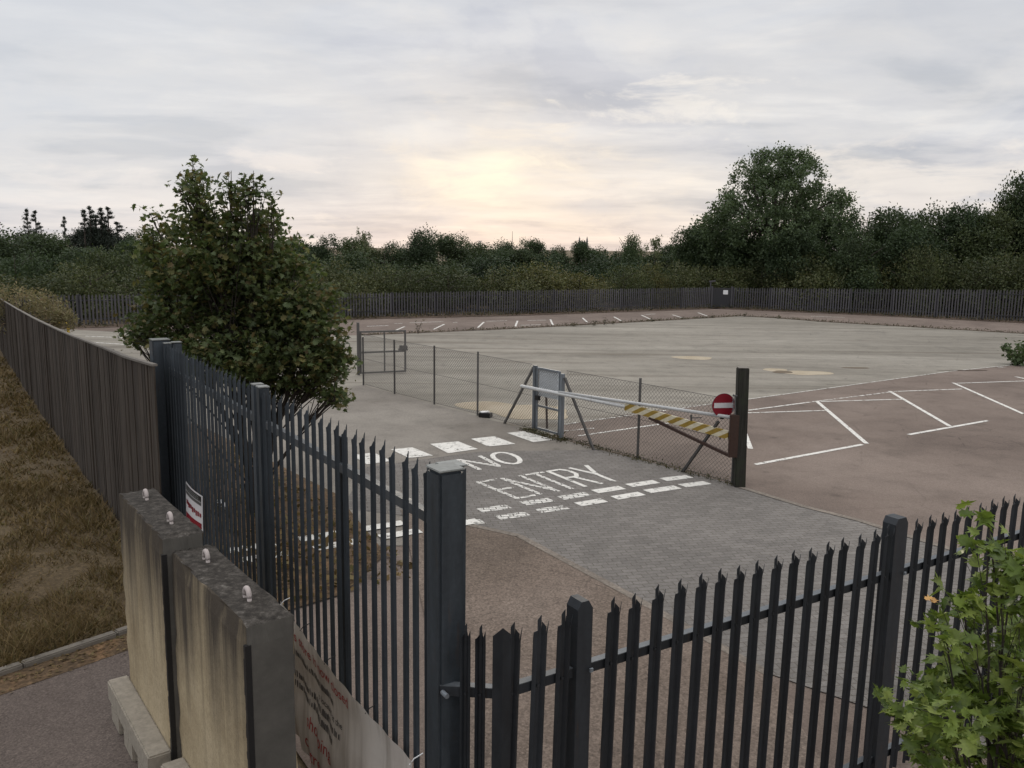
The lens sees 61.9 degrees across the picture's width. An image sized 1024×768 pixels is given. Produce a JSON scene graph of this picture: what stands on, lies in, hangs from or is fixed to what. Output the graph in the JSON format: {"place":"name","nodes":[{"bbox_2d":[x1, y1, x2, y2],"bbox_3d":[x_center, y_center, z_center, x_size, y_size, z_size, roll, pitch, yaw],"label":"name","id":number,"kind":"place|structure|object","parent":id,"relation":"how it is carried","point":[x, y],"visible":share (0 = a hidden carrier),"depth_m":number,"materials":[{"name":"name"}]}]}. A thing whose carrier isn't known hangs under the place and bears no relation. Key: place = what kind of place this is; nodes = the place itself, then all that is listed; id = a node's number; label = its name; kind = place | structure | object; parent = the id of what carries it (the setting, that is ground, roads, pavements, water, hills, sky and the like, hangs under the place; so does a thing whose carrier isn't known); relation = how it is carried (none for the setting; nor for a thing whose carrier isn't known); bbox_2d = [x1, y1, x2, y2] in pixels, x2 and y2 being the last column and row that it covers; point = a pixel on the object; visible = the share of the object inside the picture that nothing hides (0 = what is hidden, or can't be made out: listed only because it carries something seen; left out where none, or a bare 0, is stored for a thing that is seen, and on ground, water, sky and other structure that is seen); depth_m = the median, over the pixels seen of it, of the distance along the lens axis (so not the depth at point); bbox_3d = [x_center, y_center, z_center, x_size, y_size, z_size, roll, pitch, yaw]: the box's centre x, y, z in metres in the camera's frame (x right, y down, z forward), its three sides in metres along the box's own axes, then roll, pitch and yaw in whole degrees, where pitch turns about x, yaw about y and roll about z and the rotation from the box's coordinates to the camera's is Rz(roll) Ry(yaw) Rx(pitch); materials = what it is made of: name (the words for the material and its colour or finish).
{"place":"outdoors","nodes":[
{"label":"outdoors","id":0,"kind":"place"},
{"bbox_2d":[0,650,300,767],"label":"road","id":1,"kind":"structure","parent":0,"point":[63,720],"depth_m":7.35,"materials":[{"name":"asphalt"}]},
{"bbox_2d":[0,637,127,694],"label":"gutter litter","id":2,"kind":"object","parent":1,"relation":"on","point":[67,664],"depth_m":8.35,"materials":[{"name":"brown plant"}]},
{"bbox_2d":[108,488,203,767],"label":"concrete block","id":3,"kind":"object","parent":1,"relation":"on","point":[157,529],"depth_m":6.65,"materials":[{"name":"grey concrete"}]},
{"bbox_2d":[161,544,297,767],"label":"concrete block","id":4,"kind":"object","parent":1,"relation":"on","point":[235,655],"depth_m":5.37,"materials":[{"name":"grey concrete"}]},
{"bbox_2d":[190,385,614,545],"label":"road","id":5,"kind":"structure","parent":0,"point":[393,420],"depth_m":19.30,"materials":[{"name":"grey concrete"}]},
{"bbox_2d":[188,424,380,609],"bbox_3d":[-4.854,1.731,14.648,2.719,0.001,11.166,-5,11,-33],"label":"planting bed","id":6,"kind":"object","parent":5,"relation":"on","point":[368,542],"depth_m":12.32,"materials":[{"name":"brown plant"}]},
{"bbox_2d":[112,154,362,514],"bbox_3d":[-4.058,-0.660,12.717,3.774,5.415,2.794,1,9,0],"label":"leafy tree","id":7,"kind":"object","parent":6,"relation":"on","point":[281,324],"visible":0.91,"depth_m":12.26,"materials":[{"name":"green plant"}]},
{"bbox_2d":[189,445,411,604],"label":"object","id":8,"kind":"object","parent":6,"relation":"on","point":[400,562],"visible":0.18,"depth_m":11.67,"materials":[{"name":"brown plant"}]},
{"bbox_2d":[357,431,549,463],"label":"crossing blocks","id":9,"kind":"structure","parent":5,"relation":"on","point":[489,441],"depth_m":17.84,"materials":[{"name":"white paint"}]},
{"bbox_2d":[0,245,1022,767],"bbox_3d":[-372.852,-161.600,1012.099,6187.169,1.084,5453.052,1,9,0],"label":"ground","id":10,"kind":"structure","parent":0,"point":[66,571],"depth_m":11.11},
{"bbox_2d":[0,222,34,280],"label":"broadleaf tree","id":11,"kind":"object","parent":10,"relation":"on","point":[8,248],"visible":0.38,"depth_m":60.40,"materials":[{"name":"green plant"}]},
{"bbox_2d":[0,242,69,296],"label":"shrub","id":12,"kind":"object","parent":10,"relation":"on","point":[27,267],"visible":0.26,"depth_m":51.96,"materials":[{"name":"green plant"}]},
{"bbox_2d":[0,279,81,333],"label":"dry bush","id":13,"kind":"object","parent":10,"relation":"on","point":[43,314],"visible":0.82,"depth_m":33.86,"materials":[{"name":"green plant"}]},
{"bbox_2d":[0,272,90,319],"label":"shrub","id":14,"kind":"object","parent":10,"relation":"on","point":[39,284],"visible":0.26,"depth_m":45.04,"materials":[{"name":"green plant"}]},
{"bbox_2d":[20,228,75,265],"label":"broadleaf tree","id":15,"kind":"object","parent":10,"relation":"on","point":[47,241],"visible":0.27,"depth_m":64.04,"materials":[{"name":"green plant"}]},
{"bbox_2d":[0,356,126,669],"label":"dry grass","id":16,"kind":"structure","parent":10,"relation":"on","point":[33,641],"depth_m":11.64,"materials":[{"name":"plant"}]},
{"bbox_2d":[0,626,126,675],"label":"kerb","id":17,"kind":"structure","parent":10,"relation":"on","point":[56,653],"depth_m":8.56,"materials":[{"name":"concrete"}]},
{"bbox_2d":[0,297,161,522],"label":"wooden fence","id":18,"kind":"object","parent":10,"relation":"on","point":[96,403],"visible":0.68,"depth_m":13.88,"materials":[{"name":"wood"}]},
{"bbox_2d":[42,258,121,318],"bbox_3d":[-23.797,-5.039,46.888,5.113,3.715,7.076,-6,11,-38],"label":"shrub","id":19,"kind":"object","parent":10,"relation":"on","point":[78,283],"visible":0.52,"depth_m":46.64,"materials":[{"name":"green plant"}]},
{"bbox_2d":[54,244,120,278],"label":"broadleaf tree","id":20,"kind":"object","parent":10,"relation":"on","point":[73,253],"visible":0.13,"depth_m":56.61,"materials":[{"name":"green plant"}]},
{"bbox_2d":[71,243,135,301],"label":"shrub","id":21,"kind":"object","parent":10,"relation":"on","point":[99,258],"visible":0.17,"depth_m":52.62,"materials":[{"name":"green plant"}]},
{"bbox_2d":[90,266,178,319],"bbox_3d":[-20.626,-5.088,47.950,6.190,3.483,7.291,5,10,25],"label":"shrub","id":22,"kind":"object","parent":10,"relation":"on","point":[125,289],"visible":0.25,"depth_m":46.52,"materials":[{"name":"green plant"}]},
{"bbox_2d":[100,243,170,308],"bbox_3d":[-23.105,-6.582,53.767,4.433,4.940,5.062,1,9,0],"label":"shrub","id":23,"kind":"object","parent":10,"relation":"on","point":[131,263],"visible":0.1,"depth_m":52.43,"materials":[{"name":"green plant"}]},
{"bbox_2d":[111,227,171,271],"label":"broadleaf tree","id":24,"kind":"object","parent":10,"relation":"on","point":[130,247],"visible":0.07,"depth_m":63.47,"materials":[{"name":"green plant"}]},
{"bbox_2d":[304,232,345,270],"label":"broadleaf tree","id":25,"kind":"object","parent":10,"relation":"on","point":[321,251],"visible":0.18,"depth_m":68.44,"materials":[{"name":"green plant"}]},
{"bbox_2d":[295,253,394,315],"bbox_3d":[-10.493,-5.749,51.245,5.936,4.212,6.992,-4,10,-27],"label":"shrub","id":26,"kind":"object","parent":10,"relation":"on","point":[332,278],"visible":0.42,"depth_m":50.55,"materials":[{"name":"green plant"}]},
{"bbox_2d":[336,236,386,269],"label":"broadleaf tree","id":27,"kind":"object","parent":10,"relation":"on","point":[372,253],"visible":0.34,"depth_m":72.25,"materials":[{"name":"green plant"}]},
{"bbox_2d":[323,242,422,285],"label":"shrub","id":28,"kind":"object","parent":10,"relation":"on","point":[355,256],"visible":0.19,"depth_m":58.26,"materials":[{"name":"green plant"}]},
{"bbox_2d":[337,258,412,312],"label":"shrub","id":29,"kind":"object","parent":10,"relation":"on","point":[373,276],"visible":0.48,"depth_m":52.31,"materials":[{"name":"green plant"}]},
{"bbox_2d":[379,239,414,272],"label":"broadleaf tree","id":30,"kind":"object","parent":10,"relation":"on","point":[390,256],"visible":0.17,"depth_m":73.46,"materials":[{"name":"green plant"}]},
{"bbox_2d":[378,265,444,312],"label":"shrub","id":31,"kind":"object","parent":10,"relation":"on","point":[407,279],"visible":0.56,"depth_m":54.00,"materials":[{"name":"green plant"}]},
{"bbox_2d":[396,222,441,274],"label":"broadleaf tree","id":32,"kind":"object","parent":10,"relation":"on","point":[423,250],"visible":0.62,"depth_m":70.22,"materials":[{"name":"green plant"}]},
{"bbox_2d":[402,253,477,304],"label":"shrub","id":33,"kind":"object","parent":10,"relation":"on","point":[453,262],"visible":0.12,"depth_m":60.63,"materials":[{"name":"green plant"}]},
{"bbox_2d":[386,263,495,311],"bbox_3d":[-4.819,-6.110,55.592,5.667,3.586,7.842,9,12,43],"label":"shrub","id":34,"kind":"object","parent":10,"relation":"on","point":[456,285],"visible":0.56,"depth_m":55.30,"materials":[{"name":"green plant"}]},
{"bbox_2d":[429,230,479,277],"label":"broadleaf tree","id":35,"kind":"object","parent":10,"relation":"on","point":[447,247],"visible":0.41,"depth_m":72.26,"materials":[{"name":"green plant"}]},
{"bbox_2d":[451,249,521,300],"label":"shrub","id":36,"kind":"object","parent":10,"relation":"on","point":[485,262],"visible":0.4,"depth_m":63.21,"materials":[{"name":"green plant"}]},
{"bbox_2d":[465,261,547,311],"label":"shrub","id":37,"kind":"object","parent":10,"relation":"on","point":[495,286],"visible":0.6,"depth_m":56.50,"materials":[{"name":"green plant"}]},
{"bbox_2d":[504,246,539,274],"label":"broadleaf tree","id":38,"kind":"object","parent":10,"relation":"on","point":[520,255],"visible":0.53,"depth_m":84.35,"materials":[{"name":"green plant"}]},
{"bbox_2d":[44,309,1023,767],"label":"car park tarmac","id":39,"kind":"object","parent":10,"relation":"on","point":[894,467],"visible":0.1,"depth_m":18.00,"materials":[{"name":"asphalt"}]},
{"bbox_2d":[149,338,170,502],"bbox_3d":[-4.342,0.900,10.694,0.216,2.944,0.216,-5,11,-33],"label":"gate post","id":40,"kind":"object","parent":39,"relation":"on","point":[156,350],"visible":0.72,"depth_m":10.50,"materials":[{"name":"grey metal"}]},
{"bbox_2d":[171,341,185,510],"bbox_3d":[-4.098,0.929,10.595,0.116,2.924,0.116,-5,11,-33],"label":"steel post","id":41,"kind":"object","parent":39,"relation":"on","point":[178,344],"visible":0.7,"depth_m":10.35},
{"bbox_2d":[163,342,263,588],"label":"palisade gate","id":42,"kind":"structure","parent":41,"relation":"attached to","point":[176,437],"depth_m":8.71,"materials":[{"name":"grey metal"}]},
{"bbox_2d":[186,482,202,530],"bbox_3d":[-3.536,1.367,9.456,0.029,0.461,0.836,-5,11,-33],"label":"warning sign","id":43,"kind":"object","parent":42,"relation":"attached to","point":[194,507],"visible":0.88,"depth_m":9.35,"materials":[{"name":"white plastic"}]},
{"bbox_2d":[426,462,464,767],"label":"gate post","id":44,"kind":"object","parent":39,"relation":"on","point":[445,549],"visible":0.98,"depth_m":4.64,"materials":[{"name":"grey metal"}]},
{"bbox_2d":[255,385,434,767],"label":"palisade gate","id":45,"kind":"structure","parent":44,"relation":"attached to","point":[339,464],"depth_m":5.90,"materials":[{"name":"grey metal"}]},
{"bbox_2d":[280,598,422,767],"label":"banner","id":46,"kind":"object","parent":45,"relation":"attached to","point":[337,725],"visible":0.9,"depth_m":6.13,"materials":[{"name":"white plastic"}]},
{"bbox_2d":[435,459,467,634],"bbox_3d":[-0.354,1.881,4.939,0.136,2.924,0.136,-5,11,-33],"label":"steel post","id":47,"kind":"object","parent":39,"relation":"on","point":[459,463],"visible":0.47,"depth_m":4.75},
{"bbox_2d":[747,377,1023,464],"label":"bay marking","id":48,"kind":"object","parent":39,"relation":"on","point":[749,445],"visible":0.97,"depth_m":20.53,"materials":[{"name":"white paint"}]},
{"bbox_2d":[871,500,1023,767],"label":"maple sapling","id":49,"kind":"object","parent":39,"relation":"on","point":[998,723],"visible":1,"depth_m":4.67,"materials":[{"name":"green plant"}]},
{"bbox_2d":[505,255,575,309],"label":"shrub","id":50,"kind":"object","parent":10,"relation":"on","point":[552,282],"visible":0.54,"depth_m":57.23,"materials":[{"name":"green plant"}]},
{"bbox_2d":[60,307,1023,328],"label":"fence verge","id":51,"kind":"structure","parent":10,"relation":"on","point":[420,316],"depth_m":54.46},
{"bbox_2d":[13,287,710,324],"bbox_3d":[-4.592,-4.881,51.268,43.833,1.612,0.809,-4,10,-29],"label":"palisade fence","id":52,"kind":"object","parent":51,"relation":"on","point":[551,295],"visible":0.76,"depth_m":52.56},
{"bbox_2d":[69,303,1023,328],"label":"verge weeds","id":53,"kind":"object","parent":51,"relation":"on","point":[501,313],"visible":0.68,"depth_m":55.22,"materials":[{"name":"green plant"}]},
{"bbox_2d":[732,287,1023,320],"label":"palisade fence","id":54,"kind":"object","parent":51,"relation":"on","point":[936,303],"visible":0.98,"depth_m":56.80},
{"bbox_2d":[710,286,732,307],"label":"corner gate","id":55,"kind":"structure","parent":54,"relation":"attached to","point":[721,296],"depth_m":62.01,"materials":[{"name":"grey metal"}]},
{"bbox_2d":[62,316,1023,436],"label":"concrete slab","id":56,"kind":"structure","parent":10,"relation":"on","point":[646,351],"depth_m":33.50,"materials":[{"name":"concrete"}]},
{"bbox_2d":[356,322,407,374],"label":"gate","id":57,"kind":"structure","parent":56,"relation":"on","point":[359,343],"depth_m":27.50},
{"bbox_2d":[362,334,532,427],"bbox_3d":[-1.978,-0.228,22.335,0.129,1.607,7.905,-6,12,-39],"label":"chain link fence","id":58,"kind":"object","parent":56,"relation":"on","point":[526,382],"visible":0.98,"depth_m":22.05,"materials":[{"name":"metal"}]},
{"bbox_2d":[532,365,564,438],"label":"framed gate","id":59,"kind":"structure","parent":58,"relation":"attached to","point":[549,379],"depth_m":18.85,"materials":[{"name":"metal"}]},
{"bbox_2d":[454,401,567,418],"bbox_3d":[-0.059,0.664,21.855,2.934,0.001,2.397,1,9,0],"label":"concrete patch","id":60,"kind":"object","parent":56,"relation":"on","point":[528,414],"visible":0.61,"depth_m":21.89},
{"bbox_2d":[365,315,1023,334],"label":"slab edge","id":61,"kind":"object","parent":56,"relation":"on","point":[660,320],"visible":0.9,"depth_m":47.07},
{"bbox_2d":[362,312,1022,334],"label":"weeds","id":62,"kind":"object","parent":61,"relation":"on","point":[674,318],"visible":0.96,"depth_m":47.62,"materials":[{"name":"green plant"}]},
{"bbox_2d":[1000,338,1023,365],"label":"weed bush","id":63,"kind":"object","parent":56,"relation":"on","point":[1017,358],"visible":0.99,"depth_m":32.09,"materials":[{"name":"green plant"}]},
{"bbox_2d":[540,269,616,308],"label":"shrub","id":64,"kind":"object","parent":10,"relation":"on","point":[572,285],"visible":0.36,"depth_m":58.86,"materials":[{"name":"green plant"}]},
{"bbox_2d":[569,240,597,272],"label":"broadleaf tree","id":65,"kind":"object","parent":10,"relation":"on","point":[579,252],"visible":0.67,"depth_m":90.33,"materials":[{"name":"green plant"}]},
{"bbox_2d":[558,248,637,301],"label":"shrub","id":66,"kind":"object","parent":10,"relation":"on","point":[594,268],"visible":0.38,"depth_m":67.17,"materials":[{"name":"green plant"}]},
{"bbox_2d":[585,262,658,306],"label":"shrub","id":67,"kind":"object","parent":10,"relation":"on","point":[628,283],"visible":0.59,"depth_m":61.81,"materials":[{"name":"green plant"}]},
{"bbox_2d":[620,230,643,271],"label":"broadleaf tree","id":68,"kind":"object","parent":10,"relation":"on","point":[631,249],"visible":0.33,"depth_m":72.87,"materials":[{"name":"green plant"}]},
{"bbox_2d":[608,260,680,305],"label":"shrub","id":69,"kind":"object","parent":10,"relation":"on","point":[661,285],"visible":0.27,"depth_m":63.44,"materials":[{"name":"green plant"}]},
{"bbox_2d":[648,256,727,304],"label":"shrub","id":70,"kind":"object","parent":10,"relation":"on","point":[682,282],"visible":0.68,"depth_m":63.74,"materials":[{"name":"green plant"}]},
{"bbox_2d":[669,226,717,281],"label":"broadleaf tree","id":71,"kind":"object","parent":10,"relation":"on","point":[687,251],"visible":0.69,"depth_m":70.27,"materials":[{"name":"green plant"}]},
{"bbox_2d":[687,262,760,305],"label":"shrub","id":72,"kind":"object","parent":10,"relation":"on","point":[721,282],"visible":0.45,"depth_m":64.46,"materials":[{"name":"green plant"}]},
{"bbox_2d":[708,222,768,295],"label":"broadleaf tree","id":73,"kind":"object","parent":10,"relation":"on","point":[738,248],"visible":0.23,"depth_m":67.88,"materials":[{"name":"green plant"}]},
{"bbox_2d":[725,258,785,305],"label":"shrub","id":74,"kind":"object","parent":10,"relation":"on","point":[755,285],"visible":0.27,"depth_m":65.34,"materials":[{"name":"green plant"}]},
{"bbox_2d":[688,140,864,303],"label":"tall tree","id":75,"kind":"object","parent":10,"relation":"on","point":[783,178],"visible":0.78,"depth_m":65.90,"materials":[{"name":"green plant"}]},
{"bbox_2d":[761,225,825,307],"bbox_3d":[20.691,-8.537,63.433,4.633,6.509,5.180,7,11,36],"label":"broadleaf tree","id":76,"kind":"object","parent":10,"relation":"on","point":[776,260],"visible":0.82,"depth_m":62.35,"materials":[{"name":"green plant"}]},
{"bbox_2d":[758,251,847,309],"bbox_3d":[21.541,-7.395,62.288,6.187,5.098,7.288,-2,9,-15],"label":"shrub","id":77,"kind":"object","parent":10,"relation":"on","point":[799,282],"visible":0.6,"depth_m":61.19,"materials":[{"name":"green plant"}]},
{"bbox_2d":[782,251,890,309],"bbox_3d":[23.506,-7.235,61.587,7.739,5.055,5.068,6,11,31],"label":"shrub","id":78,"kind":"object","parent":10,"relation":"on","point":[827,268],"visible":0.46,"depth_m":60.83,"materials":[{"name":"green plant"}]},
{"bbox_2d":[822,222,886,307],"bbox_3d":[24.849,-8.157,60.963,5.594,6.687,5.804,1,9,0],"label":"broadleaf tree","id":79,"kind":"object","parent":10,"relation":"on","point":[865,254],"visible":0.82,"depth_m":60.40,"materials":[{"name":"green plant"}]},
{"bbox_2d":[855,254,914,310],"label":"shrub","id":80,"kind":"object","parent":10,"relation":"on","point":[885,279],"visible":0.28,"depth_m":60.79,"materials":[{"name":"green plant"}]},
{"bbox_2d":[862,202,929,305],"bbox_3d":[29.114,-9.587,65.289,5.374,8.474,6.010,-6,11,-35],"label":"broadleaf tree","id":81,"kind":"object","parent":10,"relation":"on","point":[892,219],"visible":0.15,"depth_m":64.10,"materials":[{"name":"green plant"}]},
{"bbox_2d":[887,239,949,312],"bbox_3d":[28.448,-7.223,60.001,4.266,5.907,5.737,1,9,0],"label":"shrub","id":82,"kind":"object","parent":10,"relation":"on","point":[923,282],"visible":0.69,"depth_m":58.66,"materials":[{"name":"green plant"}]},
{"bbox_2d":[879,215,963,307],"bbox_3d":[29.256,-8.501,61.696,6.236,7.317,5.237,1,9,0],"label":"broadleaf tree","id":83,"kind":"object","parent":10,"relation":"on","point":[899,241],"visible":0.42,"depth_m":60.48,"materials":[{"name":"green plant"}]},
{"bbox_2d":[898,197,962,295],"bbox_3d":[32.377,-9.753,65.383,6.662,8.913,5.498,4,10,21],"label":"broadleaf tree","id":84,"kind":"object","parent":10,"relation":"on","point":[931,221],"visible":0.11,"depth_m":64.19,"materials":[{"name":"green plant"}]},
{"bbox_2d":[920,245,1023,316],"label":"shrub","id":85,"kind":"object","parent":10,"relation":"on","point":[964,281],"visible":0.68,"depth_m":57.42,"materials":[{"name":"green plant"}]},
{"bbox_2d":[934,196,1014,272],"bbox_3d":[33.618,-9.283,62.997,6.268,8.803,5.586,6,10,29],"label":"broadleaf tree","id":86,"kind":"object","parent":10,"relation":"on","point":[966,217],"visible":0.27,"depth_m":62.03,"materials":[{"name":"green plant"}]},
{"bbox_2d":[946,219,1019,303],"bbox_3d":[33.777,-8.267,61.393,5.426,7.086,6.098,1,9,0],"label":"broadleaf tree","id":87,"kind":"object","parent":10,"relation":"on","point":[985,237],"visible":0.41,"depth_m":60.55,"materials":[{"name":"green plant"}]},
{"bbox_2d":[973,246,1023,315],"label":"shrub","id":88,"kind":"object","parent":10,"relation":"on","point":[1018,269],"visible":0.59,"depth_m":56.57,"materials":[{"name":"green plant"}]},
{"bbox_2d":[974,187,1023,308],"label":"broadleaf tree","id":89,"kind":"object","parent":10,"relation":"on","point":[1001,221],"visible":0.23,"depth_m":61.72,"materials":[{"name":"green plant"}]},
{"bbox_2d":[994,170,1023,288],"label":"broadleaf tree","id":90,"kind":"object","parent":10,"relation":"on","point":[1019,189],"visible":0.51,"depth_m":62.12,"materials":[{"name":"green plant"}]},
{"bbox_2d":[0,0,1023,251],"label":"sky","id":91,"kind":"structure","parent":0,"point":[563,122],"materials":[{"name":"white"}]},
{"bbox_2d":[401,509,820,767],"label":"gravelly tarmac","id":92,"kind":"structure","parent":0,"point":[519,582],"depth_m":8.73,"materials":[{"name":"asphalt"}]},
{"bbox_2d":[467,524,763,673],"bbox_3d":[1.042,2.447,10.688,0.472,0.001,5.542,-6,11,-35],"label":"paving edge","id":93,"kind":"object","parent":92,"relation":"on","point":[724,648],"visible":0.73,"depth_m":10.70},
{"bbox_2d":[349,450,1023,745],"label":"block paving","id":94,"kind":"structure","parent":0,"point":[644,546],"depth_m":12.48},
{"bbox_2d":[230,475,709,561],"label":"give way dashes","id":95,"kind":"object","parent":94,"relation":"on","point":[589,502],"visible":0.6,"depth_m":14.43,"materials":[{"name":"white paint"}]},
{"bbox_2d":[477,492,589,523],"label":"worn give way dashes","id":96,"kind":"object","parent":94,"relation":"on","point":[543,500],"visible":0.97,"depth_m":13.60,"materials":[{"name":"white paint"}]},
{"bbox_2d":[563,436,732,485],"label":"weeds","id":97,"kind":"object","parent":94,"relation":"on","point":[666,466],"visible":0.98,"depth_m":16.77,"materials":[{"name":"green plant"}]},
{"bbox_2d":[563,371,733,482],"bbox_3d":[2.475,0.713,16.707,0.260,1.642,4.493,-6,12,-38],"label":"chain link fence","id":98,"kind":"object","parent":94,"relation":"on","point":[691,458],"visible":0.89,"depth_m":16.80,"materials":[{"name":"metal"}]},
{"bbox_2d":[440,494,1023,767],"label":"palisade fence","id":99,"kind":"object","parent":94,"relation":"on","point":[577,665],"visible":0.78,"depth_m":5.61,"materials":[{"name":"metal"}]},
{"bbox_2d":[733,366,748,487],"bbox_3d":[3.993,0.787,14.891,0.236,2.183,0.185,1,9,0],"label":"timber post","id":100,"kind":"object","parent":94,"relation":"on","point":[742,394],"visible":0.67,"depth_m":14.79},
{"bbox_2d":[520,384,739,457],"bbox_3d":[2.042,0.538,17.039,0.172,0.765,5.894,-7,12,-39],"label":"barrier pole","id":101,"kind":"object","parent":100,"relation":"attached to","point":[731,435],"visible":1,"depth_m":15.78,"materials":[{"name":"white metal"}]},
{"bbox_2d":[712,393,733,418],"bbox_3d":[3.726,0.390,15.077,0.430,0.465,0.068,-1,9,-10],"label":"no entry sign","id":102,"kind":"object","parent":101,"relation":"attached to","point":[722,403],"visible":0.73,"depth_m":15.04,"materials":[{"name":"metal"}]},
{"bbox_2d":[738,487,990,560],"bbox_3d":[5.670,2.194,12.686,0.237,0.001,5.699,-5,11,-34],"label":"paving border","id":103,"kind":"object","parent":94,"relation":"on","point":[836,514],"visible":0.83,"depth_m":13.57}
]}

